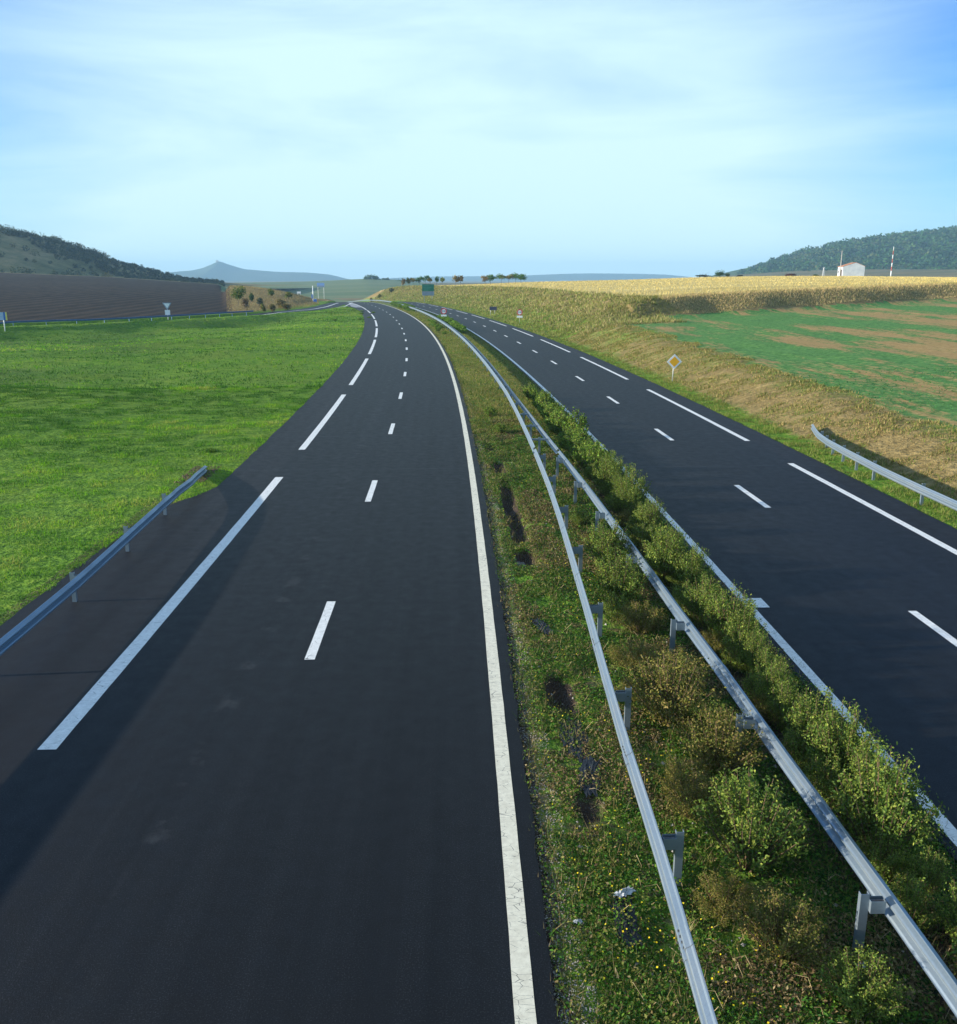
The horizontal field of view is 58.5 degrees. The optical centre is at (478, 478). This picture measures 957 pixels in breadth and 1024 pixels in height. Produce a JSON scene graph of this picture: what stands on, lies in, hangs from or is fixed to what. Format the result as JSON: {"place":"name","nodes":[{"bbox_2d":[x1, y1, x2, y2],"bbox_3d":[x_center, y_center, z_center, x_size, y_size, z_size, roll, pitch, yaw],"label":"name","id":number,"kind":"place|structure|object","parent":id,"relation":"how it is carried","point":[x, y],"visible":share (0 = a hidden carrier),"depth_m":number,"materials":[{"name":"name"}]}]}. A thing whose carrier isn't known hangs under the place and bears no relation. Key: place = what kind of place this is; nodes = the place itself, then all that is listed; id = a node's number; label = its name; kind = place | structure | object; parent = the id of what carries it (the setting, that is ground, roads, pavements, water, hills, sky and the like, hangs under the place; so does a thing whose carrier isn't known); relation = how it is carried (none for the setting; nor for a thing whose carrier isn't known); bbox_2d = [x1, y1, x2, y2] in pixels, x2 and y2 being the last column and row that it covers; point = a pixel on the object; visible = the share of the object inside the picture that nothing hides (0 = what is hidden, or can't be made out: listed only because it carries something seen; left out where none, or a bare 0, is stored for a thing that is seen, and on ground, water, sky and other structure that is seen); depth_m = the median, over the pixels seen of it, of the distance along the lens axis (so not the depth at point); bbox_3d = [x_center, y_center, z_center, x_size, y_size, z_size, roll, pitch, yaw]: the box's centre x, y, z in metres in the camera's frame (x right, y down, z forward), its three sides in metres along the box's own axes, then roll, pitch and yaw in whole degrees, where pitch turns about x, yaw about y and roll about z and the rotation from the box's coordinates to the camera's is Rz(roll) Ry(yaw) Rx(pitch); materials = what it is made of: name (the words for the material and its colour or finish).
{"place":"outdoors","nodes":[
{"label":"outdoors","id":0,"kind":"place"},
{"bbox_2d":[0,482,181,621],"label":"grass","id":1,"kind":"structure","parent":0,"point":[112,533],"depth_m":23.41,"materials":[{"name":"green plant"}]},
{"bbox_2d":[0,273,232,321],"bbox_3d":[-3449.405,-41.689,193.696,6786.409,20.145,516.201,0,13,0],"label":"ploughed field","id":2,"kind":"structure","parent":0,"point":[27,297],"depth_m":247.32,"materials":[{"name":"soil"}]},
{"bbox_2d":[0,232,272,286],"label":"scrub hill","id":3,"kind":"structure","parent":0,"point":[16,255],"depth_m":555.45,"materials":[{"name":"green plant"}]},
{"bbox_2d":[0,224,225,286],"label":"scrub","id":4,"kind":"object","parent":3,"relation":"on","point":[103,260],"visible":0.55,"depth_m":597.25,"materials":[{"name":"green plant"}]},
{"bbox_2d":[174,465,221,482],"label":"grass","id":5,"kind":"structure","parent":0,"point":[201,479],"depth_m":33.55,"materials":[{"name":"green plant"}]},
{"bbox_2d":[164,262,349,280],"bbox_3d":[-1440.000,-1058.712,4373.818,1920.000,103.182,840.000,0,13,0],"label":"distant mountain","id":6,"kind":"structure","parent":0,"point":[222,271],"depth_m":4229.11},
{"bbox_2d":[0,302,558,1023],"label":"road","id":7,"kind":"structure","parent":0,"point":[226,802],"depth_m":13.78,"materials":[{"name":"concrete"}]},
{"bbox_2d":[37,477,282,749],"bbox_3d":[-7.380,2.178,23.586,0.346,0.001,19.748,0,13,-2],"label":"road marking","id":8,"kind":"object","parent":7,"relation":"on","point":[73,718],"visible":1,"depth_m":18.19,"materials":[{"name":"white paint"}]},
{"bbox_2d":[304,601,335,659],"bbox_3d":[-3.465,3.289,18.841,0.210,0.001,3.200,0,13,-2],"label":"road marking","id":9,"kind":"object","parent":7,"relation":"on","point":[312,651],"visible":1,"depth_m":18.66,"materials":[{"name":"white paint"}]},
{"bbox_2d":[298,395,345,449],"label":"road marking","id":10,"kind":"object","parent":7,"relation":"on","point":[310,438],"visible":1,"depth_m":44.86,"materials":[{"name":"white paint"}]},
{"bbox_2d":[372,302,536,1023],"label":"road marking","id":11,"kind":"object","parent":7,"relation":"on","point":[523,997],"visible":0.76,"depth_m":12.49,"materials":[{"name":"beige paint"}]},
{"bbox_2d":[241,302,343,315],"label":"slip road","id":12,"kind":"structure","parent":0,"point":[319,307],"depth_m":222.15,"materials":[{"name":"grey asphalt"}]},
{"bbox_2d":[218,279,422,301],"bbox_3d":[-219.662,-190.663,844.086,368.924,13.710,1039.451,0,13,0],"label":"valley field","id":13,"kind":"structure","parent":0,"point":[355,288],"depth_m":822.88,"materials":[{"name":"green plant"}]},
{"bbox_2d":[0,284,956,1023],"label":"ground","id":14,"kind":"structure","parent":0,"point":[52,506],"depth_m":35.04,"materials":[{"name":"green plant"}]},
{"bbox_2d":[0,466,206,655],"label":"crash barrier","id":15,"kind":"object","parent":14,"relation":"on","point":[18,632],"visible":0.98,"depth_m":20.44,"materials":[{"name":"silver metal"}]},
{"bbox_2d":[0,310,253,325],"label":"crash barrier","id":16,"kind":"object","parent":14,"relation":"on","point":[151,317],"visible":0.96,"depth_m":154.81,"materials":[{"name":"grey metal"}]},
{"bbox_2d":[0,307,364,621],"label":"grass","id":17,"kind":"structure","parent":14,"relation":"on","point":[140,389],"depth_m":51.65,"materials":[{"name":"green plant"}]},
{"bbox_2d":[228,285,245,303],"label":"bush","id":18,"kind":"object","parent":14,"relation":"on","point":[237,293],"visible":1,"depth_m":193.07,"materials":[{"name":"green plant"}]},
{"bbox_2d":[422,284,433,295],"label":"direction sign","id":19,"kind":"object","parent":14,"relation":"on","point":[427,289],"visible":0.91,"depth_m":282.36,"materials":[{"name":"green metal"}]},
{"bbox_2d":[349,300,557,454],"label":"crash barrier","id":20,"kind":"object","parent":14,"relation":"on","point":[499,379],"visible":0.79,"depth_m":52.05,"materials":[{"name":"metal"}]},
{"bbox_2d":[531,618,552,634],"bbox_3d":[1.410,3.268,19.007,0.318,0.044,0.985,-4,14,-17],"label":"drain liner","id":21,"kind":"object","parent":14,"relation":"on","point":[542,624],"visible":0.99,"depth_m":19.03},
{"bbox_2d":[551,412,571,432],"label":"shrub","id":22,"kind":"object","parent":14,"relation":"on","point":[561,419],"visible":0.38,"depth_m":41.92,"materials":[{"name":"green plant"}]},
{"bbox_2d":[561,407,588,432],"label":"shrub","id":23,"kind":"object","parent":14,"relation":"on","point":[573,424],"visible":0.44,"depth_m":40.92,"materials":[{"name":"green plant"}]},
{"bbox_2d":[557,716,593,762],"bbox_3d":[1.615,4.358,14.403,0.496,0.047,1.523,-1,13,-6],"label":"drain liner","id":24,"kind":"object","parent":14,"relation":"on","point":[576,749],"visible":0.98,"depth_m":14.35,"materials":[{"name":"grey concrete"}]},
{"bbox_2d":[569,507,592,525],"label":"shrub","id":25,"kind":"object","parent":14,"relation":"on","point":[580,518],"visible":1,"depth_m":26.74,"materials":[{"name":"green plant"}]},
{"bbox_2d":[571,444,590,466],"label":"shrub","id":26,"kind":"object","parent":14,"relation":"on","point":[575,457],"visible":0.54,"depth_m":35.03,"materials":[{"name":"green plant"}]},
{"bbox_2d":[578,755,601,797],"bbox_3d":[1.722,4.589,13.234,0.380,0.047,1.201,3,13,11],"label":"drain liner","id":27,"kind":"object","parent":14,"relation":"on","point":[585,765],"visible":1,"depth_m":13.24,"materials":[{"name":"grey concrete"}]},
{"bbox_2d":[225,275,956,320],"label":"dry grass","id":28,"kind":"structure","parent":14,"relation":"on","point":[833,288],"depth_m":152.33,"materials":[{"name":"yellow plant"}]},
{"bbox_2d":[579,441,612,466],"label":"shrub","id":29,"kind":"object","parent":14,"relation":"on","point":[595,453],"visible":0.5,"depth_m":33.83,"materials":[{"name":"green plant"}]},
{"bbox_2d":[580,516,633,565],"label":"shrub","id":30,"kind":"object","parent":14,"relation":"on","point":[606,546],"visible":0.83,"depth_m":22.49,"materials":[{"name":"green plant"}]},
{"bbox_2d":[589,452,629,492],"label":"shrub","id":31,"kind":"object","parent":14,"relation":"on","point":[614,470],"visible":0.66,"depth_m":30.68,"materials":[{"name":"green plant"}]},
{"bbox_2d":[601,593,634,620],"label":"shrub","id":32,"kind":"object","parent":14,"relation":"on","point":[617,606],"visible":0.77,"depth_m":19.32,"materials":[{"name":"green plant"}]},
{"bbox_2d":[606,487,631,512],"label":"shrub","id":33,"kind":"object","parent":14,"relation":"on","point":[615,507],"visible":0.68,"depth_m":28.14,"materials":[{"name":"green plant"}]},
{"bbox_2d":[594,547,650,603],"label":"shrub","id":34,"kind":"object","parent":14,"relation":"on","point":[626,583],"visible":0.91,"depth_m":20.09,"materials":[{"name":"green plant"}]},
{"bbox_2d":[612,509,632,526],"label":"shrub","id":35,"kind":"object","parent":14,"relation":"on","point":[622,516],"visible":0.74,"depth_m":26.72,"materials":[{"name":"green plant"}]},
{"bbox_2d":[608,890,642,948],"bbox_3d":[1.767,5.294,10.312,0.339,0.044,1.051,0,13,0],"label":"drain liner","id":36,"kind":"object","parent":14,"relation":"on","point":[630,930],"visible":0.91,"depth_m":10.22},
{"bbox_2d":[534,449,717,1023],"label":"crash barrier","id":37,"kind":"object","parent":14,"relation":"on","point":[660,846],"visible":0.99,"depth_m":11.42,"materials":[{"name":"metal"}]},
{"bbox_2d":[615,482,640,514],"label":"shrub","id":38,"kind":"object","parent":14,"relation":"on","point":[631,502],"visible":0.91,"depth_m":27.84,"materials":[{"name":"green plant"}]},
{"bbox_2d":[604,639,659,670],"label":"shrub","id":39,"kind":"object","parent":14,"relation":"on","point":[618,658],"visible":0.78,"depth_m":16.99,"materials":[{"name":"green plant"}]},
{"bbox_2d":[612,461,651,509],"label":"shrub","id":40,"kind":"object","parent":14,"relation":"on","point":[630,479],"visible":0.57,"depth_m":28.43,"materials":[{"name":"green plant"}]},
{"bbox_2d":[612,596,669,635],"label":"shrub","id":41,"kind":"object","parent":14,"relation":"on","point":[646,624],"visible":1,"depth_m":18.58,"materials":[{"name":"green plant"}]},
{"bbox_2d":[627,521,656,547],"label":"shrub","id":42,"kind":"object","parent":14,"relation":"on","point":[639,536],"visible":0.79,"depth_m":24.45,"materials":[{"name":"green plant"}]},
{"bbox_2d":[629,494,666,536],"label":"shrub","id":43,"kind":"object","parent":14,"relation":"on","point":[648,515],"visible":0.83,"depth_m":25.41,"materials":[{"name":"green plant"}]},
{"bbox_2d":[500,470,819,1023],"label":"flowers","id":44,"kind":"object","parent":14,"relation":"on","point":[623,844],"visible":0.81,"depth_m":10.56,"materials":[{"name":"yellow plant"}]},
{"bbox_2d":[370,285,956,527],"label":"grass","id":45,"kind":"structure","parent":14,"relation":"on","point":[456,297],"depth_m":80.62,"materials":[{"name":"beige plant"}]},
{"bbox_2d":[642,516,694,584],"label":"shrub","id":46,"kind":"object","parent":14,"relation":"on","point":[664,556],"visible":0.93,"depth_m":21.38,"materials":[{"name":"green plant"}]},
{"bbox_2d":[611,645,727,730],"bbox_3d":[3.289,3.620,14.969,1.912,1.396,2.132,0,13,2],"label":"shrub","id":47,"kind":"object","parent":14,"relation":"on","point":[667,704],"visible":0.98,"depth_m":14.84,"materials":[{"name":"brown plant"}]},
{"bbox_2d":[666,566,683,589],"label":"shrub","id":48,"kind":"object","parent":14,"relation":"on","point":[675,581],"visible":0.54,"depth_m":21.22,"materials":[{"name":"green plant"}]},
{"bbox_2d":[643,644,710,681],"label":"shrub","id":49,"kind":"object","parent":14,"relation":"on","point":[670,655],"visible":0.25,"depth_m":16.44,"materials":[{"name":"green plant"}]},
{"bbox_2d":[669,580,699,610],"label":"shrub","id":50,"kind":"object","parent":14,"relation":"on","point":[676,591],"visible":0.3,"depth_m":19.63,"materials":[{"name":"green plant"}]},
{"bbox_2d":[651,756,721,797],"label":"shrub","id":51,"kind":"object","parent":14,"relation":"on","point":[678,765],"visible":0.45,"depth_m":12.96,"materials":[{"name":"green plant"}]},
{"bbox_2d":[677,588,703,626],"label":"shrub","id":52,"kind":"object","parent":14,"relation":"on","point":[690,612],"visible":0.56,"depth_m":19.03,"materials":[{"name":"green plant"}]},
{"bbox_2d":[670,540,713,590],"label":"shrub","id":53,"kind":"object","parent":14,"relation":"on","point":[696,564],"visible":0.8,"depth_m":20.76,"materials":[{"name":"green plant"}]},
{"bbox_2d":[657,768,731,823],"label":"shrub","id":54,"kind":"object","parent":14,"relation":"on","point":[684,805],"visible":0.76,"depth_m":12.19,"materials":[{"name":"green plant"}]},
{"bbox_2d":[683,572,729,630],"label":"shrub","id":55,"kind":"object","parent":14,"relation":"on","point":[705,592],"visible":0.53,"depth_m":18.78,"materials":[{"name":"green plant"}]},
{"bbox_2d":[696,628,726,655],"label":"shrub","id":56,"kind":"object","parent":14,"relation":"on","point":[712,643],"visible":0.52,"depth_m":17.60,"materials":[{"name":"green plant"}]},
{"bbox_2d":[469,418,956,1023],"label":"herbs","id":57,"kind":"object","parent":14,"relation":"on","point":[565,770],"visible":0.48,"depth_m":11.46,"materials":[{"name":"green plant"}]},
{"bbox_2d":[689,697,736,741],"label":"shrub","id":58,"kind":"object","parent":14,"relation":"on","point":[695,707],"visible":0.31,"depth_m":14.27,"materials":[{"name":"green plant"}]},
{"bbox_2d":[668,700,767,776],"bbox_3d":[3.820,4.098,13.486,1.616,1.081,1.691,2,13,7],"label":"shrub","id":59,"kind":"object","parent":14,"relation":"on","point":[719,749],"visible":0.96,"depth_m":13.31,"materials":[{"name":"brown plant"}]},
{"bbox_2d":[490,451,955,1023],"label":"straw","id":60,"kind":"object","parent":14,"relation":"on","point":[706,767],"visible":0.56,"depth_m":10.84,"materials":[{"name":"plant"}]},
{"bbox_2d":[690,868,760,931],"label":"shrub","id":61,"kind":"object","parent":14,"relation":"on","point":[722,908],"visible":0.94,"depth_m":10.46,"materials":[{"name":"green plant"}]},
{"bbox_2d":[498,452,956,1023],"bbox_3d":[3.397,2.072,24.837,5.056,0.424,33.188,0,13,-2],"label":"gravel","id":62,"kind":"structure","parent":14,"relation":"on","point":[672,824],"depth_m":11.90,"materials":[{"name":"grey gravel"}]},
{"bbox_2d":[697,582,758,641],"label":"shrub","id":63,"kind":"object","parent":14,"relation":"on","point":[724,608],"visible":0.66,"depth_m":17.96,"materials":[{"name":"green plant"}]},
{"bbox_2d":[717,629,755,671],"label":"shrub","id":64,"kind":"object","parent":14,"relation":"on","point":[731,650],"visible":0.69,"depth_m":16.79,"materials":[{"name":"green plant"}]},
{"bbox_2d":[716,601,768,659],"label":"shrub","id":65,"kind":"object","parent":14,"relation":"on","point":[752,626],"visible":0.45,"depth_m":17.22,"materials":[{"name":"green plant"}]},
{"bbox_2d":[686,761,813,876],"bbox_3d":[3.539,4.444,11.154,1.606,1.462,1.567,7,15,29],"label":"shrub","id":66,"kind":"object","parent":14,"relation":"on","point":[744,838],"visible":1,"depth_m":11.07,"materials":[{"name":"green plant"}]},
{"bbox_2d":[734,628,773,675],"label":"shrub","id":67,"kind":"object","parent":14,"relation":"on","point":[751,649],"visible":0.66,"depth_m":16.48,"materials":[{"name":"green plant"}]},
{"bbox_2d":[556,450,956,1016],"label":"crash barrier","id":68,"kind":"object","parent":14,"relation":"on","point":[882,899],"visible":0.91,"depth_m":11.44,"materials":[{"name":"metal"}]},
{"bbox_2d":[741,662,779,706],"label":"shrub","id":69,"kind":"object","parent":14,"relation":"on","point":[748,686],"visible":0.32,"depth_m":15.43,"materials":[{"name":"green plant"}]},
{"bbox_2d":[746,644,795,685],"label":"shrub","id":70,"kind":"object","parent":14,"relation":"on","point":[764,659],"visible":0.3,"depth_m":15.92,"materials":[{"name":"green plant"}]},
{"bbox_2d":[748,690,795,725],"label":"shrub","id":71,"kind":"object","parent":14,"relation":"on","point":[762,711],"visible":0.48,"depth_m":14.84,"materials":[{"name":"green plant"}]},
{"bbox_2d":[751,654,799,710],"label":"shrub","id":72,"kind":"object","parent":14,"relation":"on","point":[778,676],"visible":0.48,"depth_m":15.08,"materials":[{"name":"green plant"}]},
{"bbox_2d":[753,801,814,844],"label":"shrub","id":73,"kind":"object","parent":14,"relation":"on","point":[788,835],"visible":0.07,"depth_m":11.71,"materials":[{"name":"green plant"}]},
{"bbox_2d":[726,880,845,972],"bbox_3d":[3.473,5.100,9.737,1.212,0.811,1.269,-12,17,-41],"label":"shrub","id":74,"kind":"object","parent":14,"relation":"on","point":[797,940],"visible":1,"depth_m":9.73,"materials":[{"name":"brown plant"}]},
{"bbox_2d":[760,678,811,731],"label":"shrub","id":75,"kind":"object","parent":14,"relation":"on","point":[784,702],"visible":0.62,"depth_m":14.51,"materials":[{"name":"green plant"}]},
{"bbox_2d":[773,727,833,775],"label":"shrub","id":76,"kind":"object","parent":14,"relation":"on","point":[800,759],"visible":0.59,"depth_m":13.29,"materials":[{"name":"green plant"}]},
{"bbox_2d":[778,683,848,752],"bbox_3d":[5.392,3.912,13.714,1.150,1.320,1.121,-3,13,-11],"label":"shrub","id":77,"kind":"object","parent":14,"relation":"on","point":[799,720],"visible":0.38,"depth_m":13.65,"materials":[{"name":"green plant"}]},
{"bbox_2d":[793,754,855,812],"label":"shrub","id":78,"kind":"object","parent":14,"relation":"on","point":[820,786],"visible":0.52,"depth_m":12.42,"materials":[{"name":"green plant"}]},
{"bbox_2d":[804,697,887,786],"bbox_3d":[5.555,4.045,12.919,1.226,1.487,1.101,3,13,11],"label":"shrub","id":79,"kind":"object","parent":14,"relation":"on","point":[835,748],"visible":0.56,"depth_m":12.93,"materials":[{"name":"green plant"}]},
{"bbox_2d":[815,940,915,1023],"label":"shrub","id":80,"kind":"object","parent":14,"relation":"on","point":[868,1000],"visible":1,"depth_m":8.95,"materials":[{"name":"green plant"}]},
{"bbox_2d":[826,739,922,823],"bbox_3d":[5.596,4.335,12.142,1.204,1.300,1.111,-1,13,-3],"label":"shrub","id":81,"kind":"object","parent":14,"relation":"on","point":[854,766],"visible":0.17,"depth_m":12.20,"materials":[{"name":"green plant"}]},
{"bbox_2d":[811,424,956,510],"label":"crash barrier","id":82,"kind":"object","parent":14,"relation":"on","point":[922,490],"visible":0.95,"depth_m":31.20,"materials":[{"name":"metal"}]},
{"bbox_2d":[856,824,913,885],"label":"shrub","id":83,"kind":"object","parent":14,"relation":"on","point":[886,870],"visible":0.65,"depth_m":10.90,"materials":[{"name":"green plant"}]},
{"bbox_2d":[826,734,948,860],"bbox_3d":[5.413,4.314,11.302,1.423,1.771,1.333,-3,13,-11],"label":"shrub","id":84,"kind":"object","parent":14,"relation":"on","point":[890,808],"visible":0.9,"depth_m":11.25,"materials":[{"name":"green plant"}]},
{"bbox_2d":[885,869,948,930],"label":"shrub","id":85,"kind":"object","parent":14,"relation":"on","point":[911,899],"visible":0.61,"depth_m":10.07,"materials":[{"name":"green plant"}]},
{"bbox_2d":[901,842,951,901],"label":"shrub","id":86,"kind":"object","parent":14,"relation":"on","point":[918,867],"visible":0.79,"depth_m":10.62,"materials":[{"name":"green plant"}]},
{"bbox_2d":[931,876,956,942],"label":"shrub","id":87,"kind":"object","parent":14,"relation":"on","point":[951,927],"visible":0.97,"depth_m":9.91,"materials":[{"name":"green plant"}]},
{"bbox_2d":[0,269,956,301],"bbox_3d":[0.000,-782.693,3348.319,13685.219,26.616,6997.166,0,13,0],"label":"farmland","id":88,"kind":"object","parent":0,"point":[917,272],"visible":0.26,"depth_m":945.10,"materials":[{"name":"plant"}]},
{"bbox_2d":[0,0,956,278],"label":"sky","id":89,"kind":"structure","parent":0,"point":[348,139],"materials":[{"name":"blue"}]},
{"bbox_2d":[462,392,601,1023],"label":"gravel","id":90,"kind":"structure","parent":0,"point":[544,807],"depth_m":12.07,"materials":[{"name":"grey gravel"}]},
{"bbox_2d":[389,273,688,280],"bbox_3d":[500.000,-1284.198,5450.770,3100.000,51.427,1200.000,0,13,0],"label":"distant ridge","id":91,"kind":"structure","parent":0,"point":[580,277],"depth_m":5235.39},
{"bbox_2d":[381,276,956,298],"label":"stubble field","id":92,"kind":"structure","parent":0,"point":[686,289],"depth_m":206.12,"materials":[{"name":"yellow plant"}]},
{"bbox_2d":[837,262,864,275],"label":"barn","id":93,"kind":"structure","parent":92,"relation":"on","point":[853,269],"depth_m":388.71,"materials":[{"name":"concrete"}]},
{"bbox_2d":[400,302,956,860],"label":"road","id":94,"kind":"structure","parent":0,"point":[840,584],"depth_m":24.78,"materials":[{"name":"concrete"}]},
{"bbox_2d":[419,308,956,845],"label":"road marking","id":95,"kind":"object","parent":94,"relation":"on","point":[949,828],"visible":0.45,"depth_m":17.51,"materials":[{"name":"white paint"}]},
{"bbox_2d":[646,389,749,440],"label":"road marking","id":96,"kind":"object","parent":94,"relation":"on","point":[716,424],"visible":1,"depth_m":47.45,"materials":[{"name":"white paint"}]},
{"bbox_2d":[788,463,956,554],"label":"road marking","id":97,"kind":"object","parent":94,"relation":"on","point":[925,535],"visible":1,"depth_m":28.16,"materials":[{"name":"white paint"}]},
{"bbox_2d":[909,611,956,646],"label":"road marking","id":98,"kind":"object","parent":94,"relation":"on","point":[940,631],"visible":1,"depth_m":18.87,"materials":[{"name":"white paint"}]},
{"bbox_2d":[627,298,956,427],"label":"crop field","id":99,"kind":"structure","parent":0,"point":[910,337],"depth_m":76.44,"materials":[{"name":"green plant"}]},
{"bbox_2d":[790,366,956,411],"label":"crop seedlings","id":100,"kind":"object","parent":99,"relation":"on","point":[887,385],"visible":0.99,"depth_m":50.60,"materials":[{"name":"green plant"}]},
{"bbox_2d":[708,250,952,276],"bbox_3d":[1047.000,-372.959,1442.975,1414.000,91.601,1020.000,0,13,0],"label":"wooded hill","id":101,"kind":"structure","parent":0,"point":[732,272],"depth_m":1564.36,"materials":[{"name":"green plant"}]},
{"bbox_2d":[735,225,956,274],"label":"woodland","id":102,"kind":"object","parent":101,"relation":"on","point":[939,245],"visible":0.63,"depth_m":1261.95,"materials":[{"name":"green plant"}]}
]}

